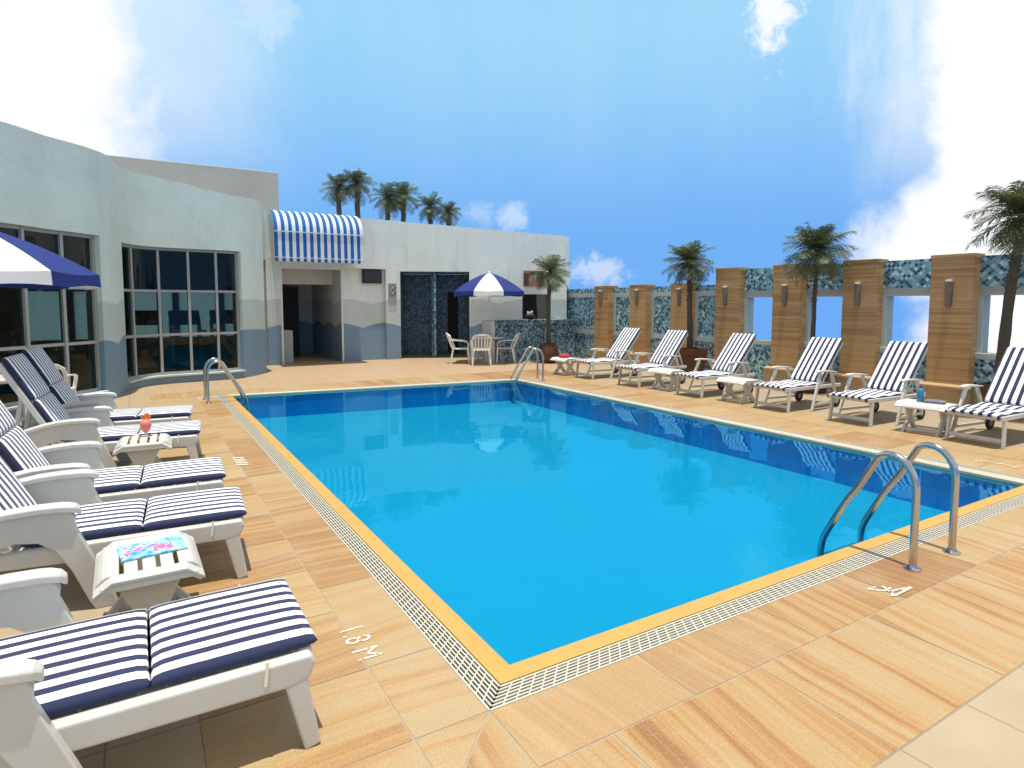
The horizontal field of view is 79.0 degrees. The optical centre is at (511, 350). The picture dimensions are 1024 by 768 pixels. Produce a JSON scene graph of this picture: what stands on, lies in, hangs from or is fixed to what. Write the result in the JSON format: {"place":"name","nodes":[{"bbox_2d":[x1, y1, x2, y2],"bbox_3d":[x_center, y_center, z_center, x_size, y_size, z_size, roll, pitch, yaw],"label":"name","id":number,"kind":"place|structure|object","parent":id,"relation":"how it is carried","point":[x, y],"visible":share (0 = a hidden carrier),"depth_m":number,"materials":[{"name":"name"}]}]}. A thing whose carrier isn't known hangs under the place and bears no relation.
{"place":"outdoors","nodes":[
{"label":"outdoors","id":0,"kind":"place"},
{"bbox_2d":[0,121,268,418],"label":"curved building","id":1,"kind":"structure","parent":0,"point":[179,295],"depth_m":12.24,"materials":[{"name":"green paint"}]},
{"bbox_2d":[0,223,109,410],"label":"window","id":2,"kind":"structure","parent":1,"relation":"in","point":[63,322],"depth_m":10.00,"materials":[{"name":"glass"}]},
{"bbox_2d":[121,244,245,382],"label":"window","id":3,"kind":"structure","parent":1,"relation":"in","point":[181,306],"depth_m":13.28,"materials":[{"name":"black glass"}]},
{"bbox_2d":[107,155,278,211],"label":"roof block","id":4,"kind":"structure","parent":1,"relation":"on","point":[260,186],"depth_m":17.63,"materials":[{"name":"white paint"}]},
{"bbox_2d":[263,260,267,359],"bbox_3d":[-6.824,-1.095,16.782,0.360,2.700,0.060,-3,5,-31],"label":"drainpipe","id":5,"kind":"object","parent":1,"relation":"in","point":[263,260],"depth_m":16.84,"materials":[{"name":"grey metal"}]},
{"bbox_2d":[264,211,568,364],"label":"poolside building","id":6,"kind":"structure","parent":0,"point":[342,312],"depth_m":18.88,"materials":[{"name":"paint"}]},
{"bbox_2d":[282,287,299,356],"bbox_3d":[-7.177,-0.907,19.540,0.900,2.200,0.100,-3,5,-31],"label":"inner door","id":7,"kind":"structure","parent":6,"relation":"in","point":[290,294],"depth_m":19.61,"materials":[{"name":"black"}]},
{"bbox_2d":[269,210,363,263],"bbox_3d":[-5.326,-3.084,16.915,2.340,1.415,0.909,-3,5,-31],"label":"awning","id":8,"kind":"object","parent":6,"relation":"attached to","point":[311,237],"visible":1,"depth_m":16.58,"materials":[{"name":"fabric"}]},
{"bbox_2d":[319,172,359,214],"bbox_3d":[-5.612,-4.793,20.246,1.349,2.046,1.282,-3,5,-31],"label":"palm tree","id":9,"kind":"object","parent":6,"relation":"on","point":[339,187],"visible":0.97,"depth_m":20.11,"materials":[{"name":"green plant"}]},
{"bbox_2d":[336,167,377,217],"bbox_3d":[-5.128,-4.925,20.565,1.365,2.262,1.272,-3,5,-31],"label":"palm tree","id":10,"kind":"object","parent":6,"relation":"on","point":[357,179],"visible":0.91,"depth_m":20.41,"materials":[{"name":"green plant"}]},
{"bbox_2d":[362,269,381,282],"bbox_3d":[-4.133,-2.199,18.340,0.580,0.400,0.104,-3,5,-31],"label":"air conditioner","id":11,"kind":"object","parent":6,"relation":"attached to","point":[371,276],"visible":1,"depth_m":18.29,"materials":[{"name":"black plastic"}]},
{"bbox_2d":[368,182,407,219],"bbox_3d":[-4.194,-4.789,21.066,1.343,1.907,1.299,-3,5,-31],"label":"palm tree","id":12,"kind":"object","parent":6,"relation":"on","point":[389,202],"visible":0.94,"depth_m":20.94,"materials":[{"name":"green plant"}]},
{"bbox_2d":[388,283,396,303],"bbox_3d":[-3.577,-1.706,18.589,0.250,0.620,0.030,-3,5,-31],"label":"notice board","id":13,"kind":"object","parent":6,"relation":"attached to","point":[392,295],"visible":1,"depth_m":18.58,"materials":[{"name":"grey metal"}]},
{"bbox_2d":[384,181,422,221],"bbox_3d":[-3.747,-4.833,21.359,1.504,1.963,1.458,-3,5,-31],"label":"palm tree","id":14,"kind":"object","parent":6,"relation":"on","point":[404,196],"visible":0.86,"depth_m":21.24,"materials":[{"name":"green plant"}]},
{"bbox_2d":[412,191,445,223],"bbox_3d":[-2.951,-4.738,21.909,1.233,1.684,1.258,-3,5,-31],"label":"palm tree","id":15,"kind":"object","parent":6,"relation":"on","point":[430,208],"visible":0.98,"depth_m":21.78,"materials":[{"name":"green plant"}]},
{"bbox_2d":[436,200,462,225],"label":"palm tree","id":16,"kind":"object","parent":6,"relation":"on","point":[448,210],"visible":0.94,"depth_m":22.16,"materials":[{"name":"green plant"}]},
{"bbox_2d":[447,292,458,352],"bbox_3d":[-1.989,-0.940,20.937,0.360,2.050,0.030,0,4,-6],"label":"inner door","id":17,"kind":"structure","parent":6,"relation":"in","point":[452,301],"depth_m":20.92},
{"bbox_2d":[523,271,543,285],"bbox_3d":[0.661,-2.228,19.105,0.620,0.480,0.043,0,4,-6],"label":"menu board","id":18,"kind":"object","parent":6,"relation":"attached to","point":[526,278],"visible":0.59,"depth_m":19.07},
{"bbox_2d":[0,353,1023,767],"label":"tiled deck","id":19,"kind":"structure","parent":0,"point":[984,729],"depth_m":3.46,"materials":[{"name":"beige tile"}]},
{"bbox_2d":[0,374,25,426],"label":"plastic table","id":20,"kind":"object","parent":19,"relation":"on","point":[3,380],"visible":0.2,"depth_m":8.47,"materials":[{"name":"white plastic"}]},
{"bbox_2d":[0,232,100,289],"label":"parasol","id":21,"kind":"object","parent":19,"relation":"on","point":[25,264],"visible":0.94,"depth_m":5.96,"materials":[{"name":"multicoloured fabric"}]},
{"bbox_2d":[25,364,77,413],"bbox_3d":[-6.692,0.578,8.978,0.610,0.871,0.670,-2,5,-21],"label":"plastic chair","id":22,"kind":"object","parent":19,"relation":"on","point":[66,375],"visible":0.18,"depth_m":8.92,"materials":[{"name":"beige plastic"}]},
{"bbox_2d":[0,353,201,467],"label":"sun lounger","id":23,"kind":"object","parent":19,"relation":"on","point":[55,422],"visible":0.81,"depth_m":5.94,"materials":[{"name":"white plastic"}]},
{"bbox_2d":[21,346,193,453],"bbox_3d":[-4.682,0.542,7.279,1.659,1.208,0.862,-2,5,-24],"label":"sun lounger","id":24,"kind":"object","parent":19,"relation":"on","point":[59,387],"visible":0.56,"depth_m":7.13,"materials":[{"name":"white plastic"}]},
{"bbox_2d":[0,400,225,520],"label":"sun lounger","id":25,"kind":"object","parent":19,"relation":"on","point":[22,455],"visible":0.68,"depth_m":4.57,"materials":[{"name":"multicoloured plastic"}]},
{"bbox_2d":[0,457,247,607],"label":"sun lounger","id":26,"kind":"object","parent":19,"relation":"on","point":[75,524],"visible":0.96,"depth_m":3.69,"materials":[{"name":"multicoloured plastic"}]},
{"bbox_2d":[112,433,171,465],"bbox_3d":[-3.534,1.043,5.978,0.470,0.400,0.600,-2,5,-28],"label":"side table","id":27,"kind":"object","parent":19,"relation":"on","point":[143,452],"visible":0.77,"depth_m":5.79,"materials":[{"name":"white plastic"}]},
{"bbox_2d":[139,413,151,436],"bbox_3d":[-3.581,0.720,6.065,0.104,0.230,0.099,-3,5,-31],"label":"cocktail","id":28,"kind":"object","parent":27,"relation":"on","point":[145,424],"visible":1,"depth_m":6.05,"materials":[{"name":"pink glass"}]},
{"bbox_2d":[92,531,204,615],"bbox_3d":[-1.890,1.254,3.240,0.470,0.400,0.600,-3,5,-32],"label":"side table","id":29,"kind":"object","parent":19,"relation":"on","point":[148,583],"visible":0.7,"depth_m":3.08,"materials":[{"name":"white plastic"}]},
{"bbox_2d":[117,535,187,561],"bbox_3d":[-1.904,1.042,3.286,0.300,0.010,0.215,-3,6,-38],"label":"magazine","id":30,"kind":"object","parent":29,"relation":"on","point":[149,548],"visible":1,"depth_m":3.26,"materials":[{"name":"multicoloured paper"}]},
{"bbox_2d":[0,568,320,767],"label":"sun lounger","id":31,"kind":"object","parent":19,"relation":"on","point":[60,666],"visible":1,"depth_m":2.28,"materials":[{"name":"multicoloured plastic"}]},
{"bbox_2d":[275,462,494,706],"bbox_3d":[-0.152,1.084,8.689,6.250,0.001,10.562,-3,5,-31],"label":"overflow channel","id":32,"kind":"object","parent":19,"relation":"in","point":[416,614],"depth_m":3.36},
{"bbox_2d":[446,333,469,363],"bbox_3d":[-1.538,-0.084,17.544,0.670,0.871,0.610,0,4,-6],"label":"plastic chair","id":33,"kind":"object","parent":19,"relation":"on","point":[449,338],"visible":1,"depth_m":17.34,"materials":[{"name":"beige plastic"}]},
{"bbox_2d":[470,334,491,365],"bbox_3d":[-0.844,-0.040,16.983,0.610,0.871,0.670,-1,4,-7],"label":"plastic chair","id":34,"kind":"object","parent":19,"relation":"on","point":[488,349],"visible":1,"depth_m":16.81,"materials":[{"name":"beige plastic"}]},
{"bbox_2d":[454,271,523,362],"bbox_3d":[-0.648,-0.974,17.745,1.960,2.610,1.960,4,6,44],"label":"parasol","id":35,"kind":"object","parent":19,"relation":"on","point":[489,283],"visible":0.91,"depth_m":17.07,"materials":[{"name":"multicoloured fabric"}]},
{"bbox_2d":[474,336,504,362],"bbox_3d":[-0.648,-0.039,17.817,0.900,0.736,0.900,-3,5,-31],"label":"plastic table","id":36,"kind":"object","parent":19,"relation":"on","point":[486,347],"visible":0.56,"depth_m":17.49,"materials":[{"name":"white plastic"}]},
{"bbox_2d":[496,332,519,362],"bbox_3d":[-0.100,-0.099,17.747,0.670,0.871,0.610,0,4,4],"label":"plastic chair","id":37,"kind":"object","parent":19,"relation":"on","point":[513,347],"visible":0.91,"depth_m":17.53,"materials":[{"name":"beige plastic"}]},
{"bbox_2d":[482,319,576,362],"bbox_3d":[0.547,-0.332,18.517,2.970,1.210,0.620,-3,5,-31],"label":"bar counter","id":38,"kind":"object","parent":19,"relation":"on","point":[532,332],"visible":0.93,"depth_m":18.14,"materials":[{"name":"tile"}]},
{"bbox_2d":[538,343,557,362],"bbox_3d":[1.033,0.065,17.671,0.580,0.550,0.580,-3,5,-31],"label":"flower pot","id":39,"kind":"object","parent":19,"relation":"on","point":[549,351],"visible":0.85,"depth_m":17.45,"materials":[{"name":"ceramic"}]},
{"bbox_2d":[529,254,572,343],"bbox_3d":[1.062,-1.435,17.531,1.364,2.609,1.338,-1,4,-10],"label":"palm tree","id":40,"kind":"object","parent":39,"relation":"in","point":[550,280],"visible":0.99,"depth_m":17.46,"materials":[{"name":"green plant"}]},
{"bbox_2d":[550,357,577,375],"bbox_3d":[1.262,0.362,14.787,0.470,0.400,0.600,-3,5,-31],"label":"side table","id":41,"kind":"object","parent":19,"relation":"on","point":[559,361],"visible":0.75,"depth_m":14.64,"materials":[{"name":"white plastic"}]},
{"bbox_2d":[559,354,569,357],"bbox_3d":[1.247,0.114,14.794,0.200,0.094,0.200,4,6,42],"label":"red cloth","id":42,"kind":"object","parent":41,"relation":"on","point":[564,355],"visible":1,"depth_m":14.73,"materials":[{"name":"fabric"}]},
{"bbox_2d":[589,286,617,358],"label":"sandstone pillar","id":43,"kind":"structure","parent":19,"relation":"on","point":[603,324],"depth_m":17.86,"materials":[{"name":"stone"}]},
{"bbox_2d":[598,290,601,305],"bbox_3d":[2.528,-1.525,17.925,0.085,0.440,0.124,-3,5,-31],"label":"wall lamp","id":44,"kind":"object","parent":43,"relation":"attached to","point":[600,296],"visible":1,"depth_m":17.90,"materials":[{"name":"grey metal"}]},
{"bbox_2d":[573,328,640,379],"bbox_3d":[2.209,0.042,14.363,1.549,1.118,0.889,-3,5,-31],"label":"sun lounger","id":45,"kind":"object","parent":19,"relation":"on","point":[619,351],"visible":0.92,"depth_m":14.38,"materials":[{"name":"white fabric"}]},
{"bbox_2d":[215,378,1023,710],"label":"overflow grate","id":46,"kind":"object","parent":19,"relation":"in","point":[397,590],"visible":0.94,"depth_m":3.58,"materials":[{"name":"white plastic"}]},
{"bbox_2d":[235,382,1016,664],"bbox_3d":[-0.144,1.270,8.690,5.740,0.470,10.020,-3,5,-31],"label":"pool basin","id":47,"kind":"object","parent":19,"relation":"in","point":[532,521],"visible":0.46,"depth_m":6.88,"materials":[{"name":"liquid"}]},
{"bbox_2d":[202,358,249,412],"bbox_3d":[-5.032,0.725,10.921,0.712,1.193,0.612,-3,5,-31],"label":"pool ladder","id":48,"kind":"object","parent":47,"relation":"on","point":[230,376],"visible":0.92,"depth_m":10.83,"materials":[{"name":"silver metal"}]},
{"bbox_2d":[510,346,544,402],"bbox_3d":[0.327,0.511,13.688,0.712,1.193,0.612,-1,4,-11],"label":"pool ladder","id":49,"kind":"object","parent":47,"relation":"on","point":[522,367],"visible":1,"depth_m":13.47,"materials":[{"name":"silver metal"}]},
{"bbox_2d":[225,379,1023,684],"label":"pool coping","id":50,"kind":"object","parent":47,"relation":"on","point":[497,667],"visible":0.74,"depth_m":4.23,"materials":[{"name":"yellow stone"}]},
{"bbox_2d":[817,442,960,572],"bbox_3d":[2.627,1.232,4.359,0.612,1.193,0.712,-3,5,-31],"label":"pool ladder","id":51,"kind":"object","parent":47,"relation":"on","point":[911,565],"visible":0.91,"depth_m":4.21,"materials":[{"name":"silver metal"}]},
{"bbox_2d":[546,285,715,370],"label":"tiled wall","id":52,"kind":"structure","parent":19,"relation":"on","point":[580,305],"depth_m":16.49,"materials":[{"name":"blue tile"}]},
{"bbox_2d":[624,284,655,364],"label":"sandstone pillar","id":53,"kind":"structure","parent":19,"relation":"on","point":[640,315],"depth_m":16.53,"materials":[{"name":"stone"}]},
{"bbox_2d":[634,289,638,305],"bbox_3d":[3.313,-1.425,16.628,0.085,0.440,0.124,-3,5,-31],"label":"wall lamp","id":54,"kind":"object","parent":53,"relation":"attached to","point":[636,293],"visible":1,"depth_m":16.59,"materials":[{"name":"grey metal"}]},
{"bbox_2d":[616,330,687,387],"bbox_3d":[2.956,0.142,13.068,1.549,1.118,0.889,-3,5,-33],"label":"sun lounger","id":55,"kind":"object","parent":19,"relation":"on","point":[667,349],"visible":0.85,"depth_m":13.14,"materials":[{"name":"white fabric"}]},
{"bbox_2d":[647,368,685,390],"bbox_3d":[3.036,0.561,12.221,0.470,0.400,0.600,-3,5,-33],"label":"side table","id":56,"kind":"object","parent":19,"relation":"on","point":[662,371],"visible":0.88,"depth_m":12.13,"materials":[{"name":"white plastic"}]},
{"bbox_2d":[670,283,696,364],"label":"sandstone pillar","id":57,"kind":"structure","parent":19,"relation":"on","point":[678,317],"depth_m":15.31,"materials":[{"name":"stone"}]},
{"bbox_2d":[676,288,680,305],"bbox_3d":[4.098,-1.324,15.330,0.085,0.440,0.124,-3,5,-31],"label":"wall lamp","id":58,"kind":"object","parent":57,"relation":"attached to","point":[678,296],"visible":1,"depth_m":15.30,"materials":[{"name":"grey metal"}]},
{"bbox_2d":[677,347,707,371],"bbox_3d":[4.144,0.265,14.356,0.520,0.660,0.520,-3,5,-31],"label":"flower pot","id":59,"kind":"object","parent":19,"relation":"on","point":[688,356],"visible":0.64,"depth_m":14.17,"materials":[{"name":"ceramic"}]},
{"bbox_2d":[660,240,714,348],"bbox_3d":[4.054,-1.244,14.372,1.255,2.580,1.299,2,5,24],"label":"palm tree","id":60,"kind":"object","parent":59,"relation":"in","point":[688,263],"visible":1,"depth_m":14.23,"materials":[{"name":"green plant"}]},
{"bbox_2d":[674,333,756,397],"bbox_3d":[3.821,0.252,11.639,1.549,1.118,0.889,-2,5,-29],"label":"sun lounger","id":61,"kind":"object","parent":19,"relation":"on","point":[731,358],"visible":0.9,"depth_m":11.69,"materials":[{"name":"white fabric"}]},
{"bbox_2d":[707,267,748,377],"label":"sandstone pillar","id":62,"kind":"structure","parent":19,"relation":"on","point":[729,318],"depth_m":14.08,"materials":[{"name":"stone"}]},
{"bbox_2d":[722,286,727,305],"bbox_3d":[4.826,-1.251,14.124,0.085,0.440,0.124,-3,5,-31],"label":"wall lamp","id":63,"kind":"object","parent":62,"relation":"attached to","point":[725,292],"visible":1,"depth_m":14.10,"materials":[{"name":"grey metal"}]},
{"bbox_2d":[716,376,760,403],"bbox_3d":[3.912,0.675,10.734,0.470,0.400,0.600,-2,5,-29],"label":"side table","id":64,"kind":"object","parent":19,"relation":"on","point":[732,381],"visible":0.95,"depth_m":10.61,"materials":[{"name":"white plastic"}]},
{"bbox_2d":[763,263,807,382],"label":"sandstone pillar","id":65,"kind":"structure","parent":19,"relation":"on","point":[788,333],"depth_m":12.84,"materials":[{"name":"stone"}]},
{"bbox_2d":[781,284,787,305],"bbox_3d":[5.611,-1.151,12.827,0.085,0.440,0.124,-3,5,-31],"label":"wall lamp","id":66,"kind":"object","parent":65,"relation":"attached to","point":[784,293],"visible":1,"depth_m":12.80,"materials":[{"name":"grey metal"}]},
{"bbox_2d":[752,337,842,412],"bbox_3d":[4.698,0.364,10.189,1.549,1.118,0.889,-3,5,-31],"label":"sun lounger","id":67,"kind":"object","parent":19,"relation":"on","point":[812,369],"visible":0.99,"depth_m":10.25,"materials":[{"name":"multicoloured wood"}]},
{"bbox_2d":[802,372,829,393],"bbox_3d":[5.721,0.543,11.794,0.450,0.500,0.450,-3,5,-31],"label":"flower pot","id":68,"kind":"object","parent":19,"relation":"on","point":[820,391],"visible":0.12,"depth_m":11.68,"materials":[{"name":"ceramic"}]},
{"bbox_2d":[781,221,858,338],"bbox_3d":[5.755,-1.036,11.698,1.366,2.830,1.462,1,5,17],"label":"palm tree","id":69,"kind":"object","parent":68,"relation":"in","point":[821,238],"visible":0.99,"depth_m":11.51,"materials":[{"name":"green plant"}]},
{"bbox_2d":[831,259,888,391],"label":"sandstone pillar","id":70,"kind":"structure","parent":19,"relation":"on","point":[861,326],"depth_m":11.51,"materials":[{"name":"stone"}]},
{"bbox_2d":[854,282,861,305],"bbox_3d":[6.396,-1.051,11.529,0.085,0.440,0.124,-3,5,-31],"label":"wall lamp","id":71,"kind":"object","parent":70,"relation":"attached to","point":[857,291],"visible":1,"depth_m":11.50,"materials":[{"name":"grey metal"}]},
{"bbox_2d":[827,341,927,426],"bbox_3d":[5.361,0.449,9.092,1.549,1.118,0.889,-3,5,-30],"label":"sun lounger","id":72,"kind":"object","parent":19,"relation":"on","point":[893,377],"visible":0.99,"depth_m":9.15,"materials":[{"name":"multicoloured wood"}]},
{"bbox_2d":[743,254,1023,398],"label":"tiled wall","id":73,"kind":"structure","parent":19,"relation":"on","point":[907,277],"depth_m":11.18,"materials":[{"name":"blue tile"}]},
{"bbox_2d":[894,398,959,436],"bbox_3d":[5.444,0.874,8.162,0.470,0.400,0.600,-3,5,-36],"label":"side table","id":74,"kind":"object","parent":19,"relation":"on","point":[909,405],"visible":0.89,"depth_m":8.06,"materials":[{"name":"white plastic"}]},
{"bbox_2d":[916,385,923,401],"bbox_3d":[5.383,0.562,8.183,0.080,0.220,0.079,-3,5,-31],"label":"bottle","id":75,"kind":"object","parent":74,"relation":"on","point":[920,394],"visible":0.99,"depth_m":8.16,"materials":[{"name":"blue plastic"}]},
{"bbox_2d":[923,399,946,403],"bbox_3d":[5.511,0.656,8.092,0.240,0.046,0.180,4,6,42],"label":"folded towel","id":76,"kind":"object","parent":74,"relation":"on","point":[934,401],"visible":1,"depth_m":8.04,"materials":[{"name":"white fabric"}]},
{"bbox_2d":[916,253,984,405],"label":"sandstone pillar","id":77,"kind":"structure","parent":19,"relation":"on","point":[951,350],"depth_m":10.21,"materials":[{"name":"stone"}]},
{"bbox_2d":[945,280,953,306],"bbox_3d":[7.181,-0.951,10.231,0.085,0.440,0.124,-3,5,-31],"label":"wall lamp","id":78,"kind":"object","parent":77,"relation":"attached to","point":[949,286],"visible":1,"depth_m":10.21,"materials":[{"name":"grey metal"}]},
{"bbox_2d":[944,347,1023,448],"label":"sun lounger","id":79,"kind":"object","parent":19,"relation":"on","point":[1003,400],"visible":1,"depth_m":7.94,"materials":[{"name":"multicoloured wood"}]},
{"bbox_2d":[977,382,990,401],"bbox_3d":[7.270,0.741,9.233,0.450,0.500,0.450,-3,5,-31],"label":"flower pot","id":80,"kind":"object","parent":19,"relation":"on","point":[984,388],"visible":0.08,"depth_m":9.24,"materials":[{"name":"ceramic"}]},
{"bbox_2d":[962,180,1023,373],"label":"palm tree","id":81,"kind":"object","parent":80,"relation":"in","point":[1013,232],"visible":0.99,"depth_m":8.99,"materials":[{"name":"green plant"}]},
{"bbox_2d":[0,0,1023,443],"label":"sky","id":82,"kind":"structure","parent":0,"point":[627,131],"materials":[{"name":"blue"}]},
{"bbox_2d":[525,311,534,318],"bbox_3d":[0.540,-1.072,18.538,0.340,0.262,0.335,-3,5,-31],"label":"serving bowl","id":83,"kind":"object","parent":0,"point":[528,315],"visible":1,"depth_m":18.43,"materials":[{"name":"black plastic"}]},
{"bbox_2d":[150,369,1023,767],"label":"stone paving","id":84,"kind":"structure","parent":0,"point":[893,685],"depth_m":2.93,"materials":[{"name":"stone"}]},
{"bbox_2d":[234,457,248,464],"bbox_3d":[-2.923,1.185,6.686,0.115,0.001,0.440,-3,5,-31],"label":"depth marking","id":85,"kind":"object","parent":84,"relation":"on","point":[239,460],"visible":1,"depth_m":6.66,"materials":[{"name":"white paint"}]},
{"bbox_2d":[339,625,381,660],"bbox_3d":[-0.761,1.462,3.113,0.130,0.001,0.312,-3,5,-31],"label":"depth marking","id":86,"kind":"object","parent":84,"relation":"on","point":[367,638],"visible":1,"depth_m":3.11,"materials":[{"name":"white paint"}]},
{"bbox_2d":[866,586,912,595],"bbox_3d":[2.248,1.414,3.697,0.258,0.004,0.149,-3,5,-31],"label":"depth marking","id":87,"kind":"object","parent":84,"relation":"on","point":[898,593],"visible":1,"depth_m":3.68,"materials":[{"name":"white paint"}]}
]}

